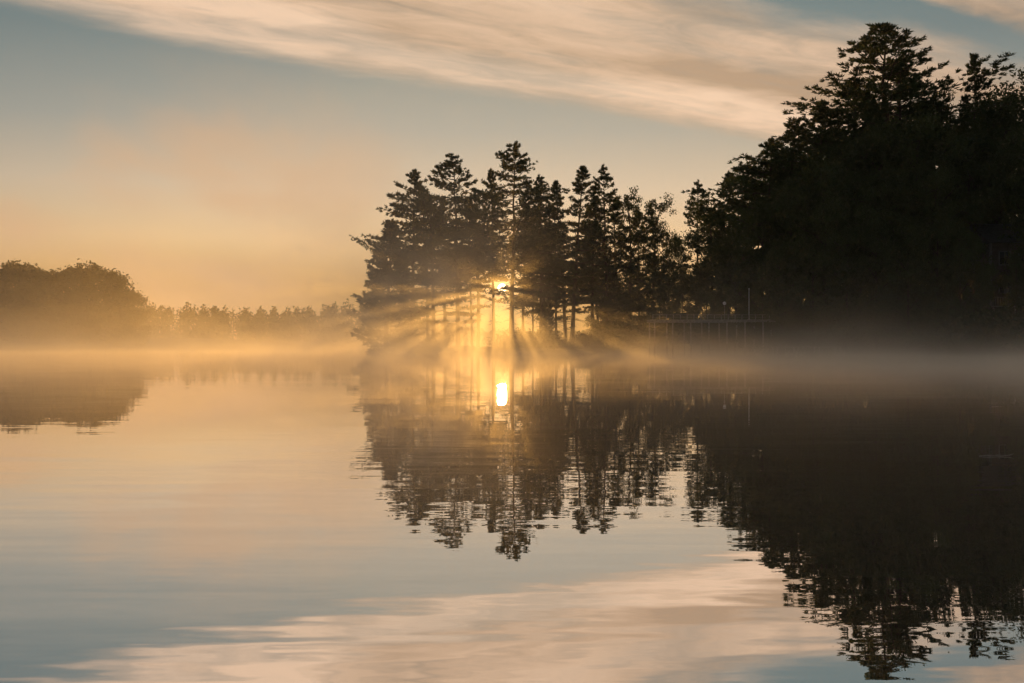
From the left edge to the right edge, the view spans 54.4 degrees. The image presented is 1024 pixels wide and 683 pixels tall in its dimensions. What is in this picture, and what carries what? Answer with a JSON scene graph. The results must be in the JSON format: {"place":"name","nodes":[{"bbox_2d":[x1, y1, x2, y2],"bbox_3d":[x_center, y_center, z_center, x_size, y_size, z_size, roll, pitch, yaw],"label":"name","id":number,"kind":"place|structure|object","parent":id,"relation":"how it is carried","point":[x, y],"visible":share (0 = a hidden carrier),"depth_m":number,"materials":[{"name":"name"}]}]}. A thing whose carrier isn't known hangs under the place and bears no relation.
{"place":"outdoors","nodes":[
{"label":"outdoors","id":0,"kind":"place"},
{"bbox_2d":[0,337,269,345],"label":"bank","id":1,"kind":"structure","parent":0,"point":[166,342],"depth_m":341.48,"materials":[{"name":"soil"}]},
{"bbox_2d":[0,260,44,340],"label":"broadleaf tree","id":2,"kind":"object","parent":1,"relation":"on","point":[13,273],"visible":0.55,"depth_m":327.37,"materials":[{"name":"green plant"}]},
{"bbox_2d":[0,285,50,341],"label":"broadleaf tree","id":3,"kind":"object","parent":1,"relation":"on","point":[26,298],"visible":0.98,"depth_m":319.96,"materials":[{"name":"green plant"}]},
{"bbox_2d":[4,262,58,337],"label":"broadleaf tree","id":4,"kind":"object","parent":1,"relation":"on","point":[37,274],"visible":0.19,"depth_m":337.31,"materials":[{"name":"green plant"}]},
{"bbox_2d":[25,267,91,339],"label":"broadleaf tree","id":5,"kind":"object","parent":1,"relation":"on","point":[53,286],"visible":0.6,"depth_m":324.96,"materials":[{"name":"green plant"}]},
{"bbox_2d":[46,288,97,344],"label":"broadleaf tree","id":6,"kind":"object","parent":1,"relation":"on","point":[74,299],"visible":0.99,"depth_m":319.34,"materials":[{"name":"green plant"}]},
{"bbox_2d":[53,258,111,336],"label":"broadleaf tree","id":7,"kind":"object","parent":1,"relation":"on","point":[85,283],"visible":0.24,"depth_m":330.99,"materials":[{"name":"green plant"}]},
{"bbox_2d":[78,267,138,340],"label":"broadleaf tree","id":8,"kind":"object","parent":1,"relation":"on","point":[106,279],"visible":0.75,"depth_m":322.91,"materials":[{"name":"green plant"}]},
{"bbox_2d":[104,287,151,344],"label":"broadleaf tree","id":9,"kind":"object","parent":1,"relation":"on","point":[134,298],"visible":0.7,"depth_m":322.01,"materials":[{"name":"green plant"}]},
{"bbox_2d":[119,307,153,345],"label":"broadleaf tree","id":10,"kind":"object","parent":1,"relation":"on","point":[131,330],"visible":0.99,"depth_m":319.25,"materials":[{"name":"green plant"}]},
{"bbox_2d":[249,340,491,343],"bbox_3d":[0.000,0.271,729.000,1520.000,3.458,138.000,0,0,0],"label":"distant shore","id":11,"kind":"structure","parent":0,"point":[321,342],"depth_m":679.66,"materials":[{"name":"soil"}]},
{"bbox_2d":[0,298,589,341],"bbox_3d":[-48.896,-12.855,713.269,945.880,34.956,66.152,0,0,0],"label":"forest","id":12,"kind":"object","parent":11,"relation":"on","point":[288,326],"visible":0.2,"depth_m":695.30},
{"bbox_2d":[0,344,1023,682],"bbox_3d":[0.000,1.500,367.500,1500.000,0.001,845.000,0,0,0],"label":"water","id":13,"kind":"structure","parent":0,"point":[280,514],"depth_m":8.53,"materials":[{"name":"grey liquid"}]},
{"bbox_2d":[647,315,780,354],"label":"dock","id":14,"kind":"object","parent":13,"relation":"in","point":[700,320],"visible":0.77,"depth_m":113.05,"materials":[{"name":"brown wood"}]},
{"bbox_2d":[0,0,1023,339],"label":"sky","id":15,"kind":"structure","parent":0,"point":[210,153],"materials":[{"name":"beige"}]},
{"bbox_2d":[365,291,1023,355],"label":"ground","id":16,"kind":"structure","parent":0,"point":[1002,351],"depth_m":130.36,"materials":[{"name":"soil"}]},
{"bbox_2d":[346,218,432,347],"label":"spruce tree","id":17,"kind":"object","parent":16,"relation":"on","point":[374,300],"visible":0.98,"depth_m":144.58,"materials":[{"name":"green plant"}]},
{"bbox_2d":[385,333,409,349],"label":"shrub","id":18,"kind":"object","parent":16,"relation":"on","point":[398,344],"visible":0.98,"depth_m":142.00,"materials":[{"name":"green plant"}]},
{"bbox_2d":[349,185,469,346],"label":"pine tree","id":19,"kind":"object","parent":16,"relation":"on","point":[419,264],"visible":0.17,"depth_m":159.61,"materials":[{"name":"green plant"}]},
{"bbox_2d":[400,335,422,349],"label":"shrub","id":20,"kind":"object","parent":16,"relation":"on","point":[411,344],"visible":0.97,"depth_m":142.08,"materials":[{"name":"green plant"}]},
{"bbox_2d":[361,168,467,335],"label":"pine tree","id":21,"kind":"object","parent":16,"relation":"on","point":[414,175],"visible":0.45,"depth_m":152.43,"materials":[{"name":"green plant"}]},
{"bbox_2d":[407,188,463,346],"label":"broadleaf tree","id":22,"kind":"object","parent":16,"relation":"on","point":[439,218],"visible":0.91,"depth_m":148.89,"materials":[{"name":"green plant"}]},
{"bbox_2d":[423,330,456,347],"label":"shrub","id":23,"kind":"object","parent":16,"relation":"on","point":[437,340],"visible":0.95,"depth_m":143.96,"materials":[{"name":"green plant"}]},
{"bbox_2d":[409,195,491,345],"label":"pine tree","id":24,"kind":"object","parent":16,"relation":"on","point":[444,321],"visible":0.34,"depth_m":157.79,"materials":[{"name":"green plant"}]},
{"bbox_2d":[392,153,513,347],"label":"pine tree","id":25,"kind":"object","parent":16,"relation":"on","point":[448,165],"visible":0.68,"depth_m":151.59,"materials":[{"name":"green plant"}]},
{"bbox_2d":[419,188,519,346],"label":"pine tree","id":26,"kind":"object","parent":16,"relation":"on","point":[478,302],"visible":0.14,"depth_m":161.77,"materials":[{"name":"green plant"}]},
{"bbox_2d":[437,201,503,345],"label":"pine tree","id":27,"kind":"object","parent":16,"relation":"on","point":[474,288],"visible":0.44,"depth_m":155.91,"materials":[{"name":"green plant"}]},
{"bbox_2d":[470,168,512,345],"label":"pine tree","id":28,"kind":"object","parent":16,"relation":"on","point":[490,177],"visible":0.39,"depth_m":156.19,"materials":[{"name":"green plant"}]},
{"bbox_2d":[424,141,570,335],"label":"pine tree","id":29,"kind":"object","parent":16,"relation":"on","point":[520,166],"visible":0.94,"depth_m":146.83,"materials":[{"name":"green plant"}]},
{"bbox_2d":[482,326,545,348],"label":"shrub","id":30,"kind":"object","parent":16,"relation":"on","point":[511,341],"visible":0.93,"depth_m":141.75,"materials":[{"name":"green plant"}]},
{"bbox_2d":[476,195,552,330],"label":"pine tree","id":31,"kind":"object","parent":16,"relation":"on","point":[498,292],"visible":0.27,"depth_m":161.32,"materials":[{"name":"green plant"}]},
{"bbox_2d":[514,240,552,346],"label":"broadleaf tree","id":32,"kind":"object","parent":16,"relation":"on","point":[525,314],"visible":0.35,"depth_m":159.53,"materials":[{"name":"green plant"}]},
{"bbox_2d":[504,203,581,313],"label":"pine tree","id":33,"kind":"object","parent":16,"relation":"on","point":[544,299],"visible":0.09,"depth_m":164.96,"materials":[{"name":"green plant"}]},
{"bbox_2d":[536,297,559,337],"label":"spruce tree","id":34,"kind":"object","parent":16,"relation":"on","point":[547,321],"visible":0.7,"depth_m":154.58,"materials":[{"name":"green plant"}]},
{"bbox_2d":[523,331,577,349],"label":"shrub","id":35,"kind":"object","parent":16,"relation":"on","point":[551,341],"visible":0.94,"depth_m":141.54,"materials":[{"name":"green plant"}]},
{"bbox_2d":[505,173,598,333],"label":"pine tree","id":36,"kind":"object","parent":16,"relation":"on","point":[554,229],"visible":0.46,"depth_m":154.86,"materials":[{"name":"green plant"}]},
{"bbox_2d":[517,212,591,343],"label":"pine tree","id":37,"kind":"object","parent":16,"relation":"on","point":[558,318],"visible":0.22,"depth_m":159.39,"materials":[{"name":"green plant"}]},
{"bbox_2d":[526,180,601,340],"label":"pine tree","id":38,"kind":"object","parent":16,"relation":"on","point":[558,201],"visible":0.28,"depth_m":158.46,"materials":[{"name":"green plant"}]},
{"bbox_2d":[520,165,623,346],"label":"pine tree","id":39,"kind":"object","parent":16,"relation":"on","point":[579,189],"visible":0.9,"depth_m":147.59,"materials":[{"name":"green plant"}]},
{"bbox_2d":[569,331,590,347],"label":"shrub","id":40,"kind":"object","parent":16,"relation":"on","point":[577,341],"visible":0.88,"depth_m":142.04,"materials":[{"name":"green plant"}]},
{"bbox_2d":[554,195,620,331],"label":"pine tree","id":41,"kind":"object","parent":16,"relation":"on","point":[610,278],"visible":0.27,"depth_m":154.09,"materials":[{"name":"green plant"}]},
{"bbox_2d":[568,330,613,348],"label":"shrub","id":42,"kind":"object","parent":16,"relation":"on","point":[591,341],"visible":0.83,"depth_m":141.56,"materials":[{"name":"green plant"}]},
{"bbox_2d":[560,210,623,327],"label":"pine tree","id":43,"kind":"object","parent":16,"relation":"on","point":[584,311],"visible":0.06,"depth_m":164.29,"materials":[{"name":"green plant"}]},
{"bbox_2d":[561,164,639,327],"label":"pine tree","id":44,"kind":"object","parent":16,"relation":"on","point":[604,176],"visible":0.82,"depth_m":148.52,"materials":[{"name":"green plant"}]},
{"bbox_2d":[584,292,618,348],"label":"broadleaf tree","id":45,"kind":"object","parent":16,"relation":"on","point":[603,304],"visible":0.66,"depth_m":146.90,"materials":[{"name":"green plant"}]},
{"bbox_2d":[589,318,622,349],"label":"shrub","id":46,"kind":"object","parent":16,"relation":"on","point":[597,331],"visible":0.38,"depth_m":142.49,"materials":[{"name":"green plant"}]},
{"bbox_2d":[591,264,625,334],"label":"spruce tree","id":47,"kind":"object","parent":16,"relation":"on","point":[611,294],"visible":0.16,"depth_m":155.59,"materials":[{"name":"green plant"}]},
{"bbox_2d":[572,202,650,300],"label":"pine tree","id":48,"kind":"object","parent":16,"relation":"on","point":[615,249],"visible":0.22,"depth_m":157.61,"materials":[{"name":"green plant"}]},
{"bbox_2d":[608,290,632,330],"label":"broadleaf tree","id":49,"kind":"object","parent":16,"relation":"on","point":[620,302],"visible":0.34,"depth_m":147.53,"materials":[{"name":"green plant"}]},
{"bbox_2d":[592,315,650,349],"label":"shrub","id":50,"kind":"object","parent":16,"relation":"on","point":[610,332],"visible":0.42,"depth_m":141.03,"materials":[{"name":"green plant"}]},
{"bbox_2d":[602,186,653,326],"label":"broadleaf tree","id":51,"kind":"object","parent":16,"relation":"on","point":[628,204],"visible":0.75,"depth_m":152.25,"materials":[{"name":"green plant"}]},
{"bbox_2d":[609,314,648,348],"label":"shrub","id":52,"kind":"object","parent":16,"relation":"on","point":[631,329],"visible":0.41,"depth_m":139.51,"materials":[{"name":"green plant"}]},
{"bbox_2d":[600,325,668,348],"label":"shrub","id":53,"kind":"object","parent":16,"relation":"on","point":[628,343],"visible":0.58,"depth_m":138.81,"materials":[{"name":"green plant"}]},
{"bbox_2d":[621,282,653,324],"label":"broadleaf tree","id":54,"kind":"object","parent":16,"relation":"on","point":[644,291],"visible":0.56,"depth_m":145.18,"materials":[{"name":"green plant"}]},
{"bbox_2d":[612,210,662,323],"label":"tree","id":55,"kind":"object","parent":16,"relation":"on","point":[634,254],"visible":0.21,"depth_m":156.59,"materials":[{"name":"green plant"}]},
{"bbox_2d":[612,319,689,349],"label":"shrub","id":56,"kind":"object","parent":16,"relation":"on","point":[657,341],"visible":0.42,"depth_m":137.51,"materials":[{"name":"green plant"}]},
{"bbox_2d":[625,192,682,305],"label":"broadleaf tree","id":57,"kind":"object","parent":16,"relation":"on","point":[650,221],"visible":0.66,"depth_m":149.45,"materials":[{"name":"green plant"}]},
{"bbox_2d":[633,270,681,326],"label":"broadleaf tree","id":58,"kind":"object","parent":16,"relation":"on","point":[666,287],"visible":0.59,"depth_m":142.46,"materials":[{"name":"green plant"}]},
{"bbox_2d":[640,218,687,323],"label":"broadleaf tree","id":59,"kind":"object","parent":16,"relation":"on","point":[658,237],"visible":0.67,"depth_m":146.01,"materials":[{"name":"green plant"}]},
{"bbox_2d":[637,300,704,348],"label":"shrub","id":60,"kind":"object","parent":16,"relation":"on","point":[661,327],"visible":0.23,"depth_m":137.28,"materials":[{"name":"green plant"}]},
{"bbox_2d":[654,269,701,344],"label":"broadleaf tree","id":61,"kind":"object","parent":16,"relation":"on","point":[683,294],"visible":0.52,"depth_m":137.46,"materials":[{"name":"green plant"}]},
{"bbox_2d":[662,235,693,309],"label":"broadleaf tree","id":62,"kind":"object","parent":16,"relation":"on","point":[676,259],"visible":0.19,"depth_m":149.11,"materials":[{"name":"green plant"}]},
{"bbox_2d":[659,312,704,348],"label":"shrub","id":63,"kind":"object","parent":16,"relation":"on","point":[680,335],"visible":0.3,"depth_m":134.36,"materials":[{"name":"green plant"}]},
{"bbox_2d":[668,315,722,346],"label":"shrub","id":64,"kind":"object","parent":16,"relation":"on","point":[696,331],"visible":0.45,"depth_m":132.91,"materials":[{"name":"green plant"}]},
{"bbox_2d":[673,179,718,314],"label":"pine tree","id":65,"kind":"object","parent":16,"relation":"on","point":[691,220],"visible":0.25,"depth_m":147.73,"materials":[{"name":"green plant"}]},
{"bbox_2d":[672,192,735,340],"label":"broadleaf tree","id":66,"kind":"object","parent":16,"relation":"on","point":[696,236],"visible":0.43,"depth_m":133.18,"materials":[{"name":"green plant"}]},
{"bbox_2d":[683,262,730,342],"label":"broadleaf tree","id":67,"kind":"object","parent":16,"relation":"on","point":[690,307],"visible":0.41,"depth_m":133.53,"materials":[{"name":"green plant"}]},
{"bbox_2d":[689,170,766,313],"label":"pine tree","id":68,"kind":"object","parent":16,"relation":"on","point":[728,174],"visible":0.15,"depth_m":136.56,"materials":[{"name":"green plant"}]},
{"bbox_2d":[695,229,764,353],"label":"broadleaf tree","id":69,"kind":"object","parent":16,"relation":"on","point":[711,298],"visible":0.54,"depth_m":121.84,"materials":[{"name":"green plant"}]},
{"bbox_2d":[705,270,754,339],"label":"broadleaf tree","id":70,"kind":"object","parent":16,"relation":"on","point":[712,311],"visible":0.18,"depth_m":128.01,"materials":[{"name":"green plant"}]},
{"bbox_2d":[702,157,776,317],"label":"broadleaf tree","id":71,"kind":"object","parent":16,"relation":"on","point":[724,211],"visible":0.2,"depth_m":129.36,"materials":[{"name":"green plant"}]},
{"bbox_2d":[696,137,805,339],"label":"pine tree","id":72,"kind":"object","parent":16,"relation":"on","point":[750,171],"visible":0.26,"depth_m":125.37,"materials":[{"name":"green plant"}]},
{"bbox_2d":[717,199,811,353],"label":"broadleaf tree","id":73,"kind":"object","parent":16,"relation":"on","point":[762,213],"visible":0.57,"depth_m":117.11,"materials":[{"name":"green plant"}]},
{"bbox_2d":[703,116,827,282],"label":"pine tree","id":74,"kind":"object","parent":16,"relation":"on","point":[790,123],"visible":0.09,"depth_m":126.83,"materials":[{"name":"green plant"}]},
{"bbox_2d":[746,238,810,354],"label":"broadleaf tree","id":75,"kind":"object","parent":16,"relation":"on","point":[772,265],"visible":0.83,"depth_m":111.75,"materials":[{"name":"green plant"}]},
{"bbox_2d":[745,171,841,353],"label":"broadleaf tree","id":76,"kind":"object","parent":16,"relation":"on","point":[778,209],"visible":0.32,"depth_m":115.28,"materials":[{"name":"green plant"}]},
{"bbox_2d":[732,100,875,252],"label":"pine tree","id":77,"kind":"object","parent":16,"relation":"on","point":[826,110],"visible":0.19,"depth_m":122.73,"materials":[{"name":"green plant"}]},
{"bbox_2d":[773,233,845,354],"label":"broadleaf tree","id":78,"kind":"object","parent":16,"relation":"on","point":[812,341],"visible":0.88,"depth_m":109.94,"materials":[{"name":"green plant"}]},
{"bbox_2d":[769,151,869,354],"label":"broadleaf tree","id":79,"kind":"object","parent":16,"relation":"on","point":[824,173],"visible":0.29,"depth_m":113.34,"materials":[{"name":"green plant"}]},
{"bbox_2d":[783,186,872,354],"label":"broadleaf tree","id":80,"kind":"object","parent":16,"relation":"on","point":[813,220],"visible":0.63,"depth_m":110.41,"materials":[{"name":"green plant"}]},
{"bbox_2d":[681,22,1021,237],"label":"pine tree","id":81,"kind":"object","parent":16,"relation":"on","point":[873,50],"visible":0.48,"depth_m":121.64,"materials":[{"name":"green plant"}]},
{"bbox_2d":[769,72,934,253],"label":"pine tree","id":82,"kind":"object","parent":16,"relation":"on","point":[857,82],"visible":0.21,"depth_m":120.88,"materials":[{"name":"green plant"}]},
{"bbox_2d":[814,224,890,354],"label":"broadleaf tree","id":83,"kind":"object","parent":16,"relation":"on","point":[848,322],"visible":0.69,"depth_m":108.79,"materials":[{"name":"green plant"}]},
{"bbox_2d":[803,176,915,354],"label":"broadleaf tree","id":84,"kind":"object","parent":16,"relation":"on","point":[873,210],"visible":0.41,"depth_m":110.25,"materials":[{"name":"green plant"}]},
{"bbox_2d":[835,219,911,354],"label":"broadleaf tree","id":85,"kind":"object","parent":16,"relation":"on","point":[872,242],"visible":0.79,"depth_m":108.11,"materials":[{"name":"green plant"}]},
{"bbox_2d":[801,57,1010,292],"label":"pine tree","id":86,"kind":"object","parent":16,"relation":"on","point":[900,109],"visible":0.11,"depth_m":125.61,"materials":[{"name":"green plant"}]},
{"bbox_2d":[872,215,943,354],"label":"broadleaf tree","id":87,"kind":"object","parent":16,"relation":"on","point":[915,267],"visible":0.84,"depth_m":107.07,"materials":[{"name":"green plant"}]},
{"bbox_2d":[873,317,942,346],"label":"shrub","id":88,"kind":"object","parent":16,"relation":"on","point":[894,339],"visible":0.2,"depth_m":109.09,"materials":[{"name":"green plant"}]},
{"bbox_2d":[860,109,977,308],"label":"broadleaf tree","id":89,"kind":"object","parent":16,"relation":"on","point":[928,123],"visible":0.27,"depth_m":113.05,"materials":[{"name":"green plant"}]},
{"bbox_2d":[895,309,952,348],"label":"shrub","id":90,"kind":"object","parent":16,"relation":"on","point":[926,346],"visible":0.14,"depth_m":108.21,"materials":[{"name":"green plant"}]},
{"bbox_2d":[905,208,973,350],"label":"broadleaf tree","id":91,"kind":"object","parent":16,"relation":"on","point":[945,224],"visible":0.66,"depth_m":106.62,"materials":[{"name":"green plant"}]},
{"bbox_2d":[922,78,959,205],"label":"broadleaf tree","id":92,"kind":"object","parent":16,"relation":"on","point":[941,96],"visible":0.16,"depth_m":124.49,"materials":[{"name":"green plant"}]},
{"bbox_2d":[902,305,1004,349],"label":"shrub","id":93,"kind":"object","parent":16,"relation":"on","point":[941,331],"visible":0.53,"depth_m":105.66,"materials":[{"name":"green plant"}]},
{"bbox_2d":[922,220,997,355],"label":"broadleaf tree","id":94,"kind":"object","parent":16,"relation":"on","point":[967,249],"visible":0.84,"depth_m":105.43,"materials":[{"name":"green plant"}]},
{"bbox_2d":[917,304,1023,351],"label":"shrub","id":95,"kind":"object","parent":16,"relation":"on","point":[1006,323],"visible":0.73,"depth_m":103.81,"materials":[{"name":"green plant"}]},
{"bbox_2d":[935,112,1011,304],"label":"broadleaf tree","id":96,"kind":"object","parent":16,"relation":"on","point":[978,130],"visible":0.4,"depth_m":116.77,"materials":[{"name":"green plant"}]},
{"bbox_2d":[943,53,1020,230],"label":"pine tree","id":97,"kind":"object","parent":16,"relation":"on","point":[976,86],"visible":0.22,"depth_m":122.23,"materials":[{"name":"green plant"}]},
{"bbox_2d":[944,75,1023,224],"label":"broadleaf tree","id":98,"kind":"object","parent":16,"relation":"on","point":[1002,102],"visible":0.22,"depth_m":119.77,"materials":[{"name":"green plant"}]},
{"bbox_2d":[963,262,1009,355],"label":"broadleaf tree","id":99,"kind":"object","parent":16,"relation":"on","point":[986,292],"visible":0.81,"depth_m":104.69,"materials":[{"name":"green plant"}]},
{"bbox_2d":[961,224,1022,318],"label":"house","id":100,"kind":"structure","parent":16,"relation":"on","point":[991,234],"depth_m":112.00,"materials":[{"name":"brown"}]},
{"bbox_2d":[965,67,1023,219],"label":"broadleaf tree","id":101,"kind":"object","parent":16,"relation":"on","point":[1013,117],"visible":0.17,"depth_m":120.36,"materials":[{"name":"green plant"}]},
{"bbox_2d":[970,120,1023,311],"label":"broadleaf tree","id":102,"kind":"object","parent":16,"relation":"on","point":[1006,177],"visible":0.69,"depth_m":110.43,"materials":[{"name":"green plant"}]},
{"bbox_2d":[991,307,1023,349],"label":"shrub","id":103,"kind":"object","parent":16,"relation":"on","point":[1019,314],"visible":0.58,"depth_m":103.28,"materials":[{"name":"green plant"}]},
{"bbox_2d":[997,251,1023,320],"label":"broadleaf tree","id":104,"kind":"object","parent":16,"relation":"on","point":[1017,266],"visible":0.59,"depth_m":105.85,"materials":[{"name":"green plant"}]},
{"bbox_2d":[1000,312,1023,350],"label":"shrub","id":105,"kind":"object","parent":16,"relation":"on","point":[1022,346],"visible":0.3,"depth_m":104.21,"materials":[{"name":"green plant"}]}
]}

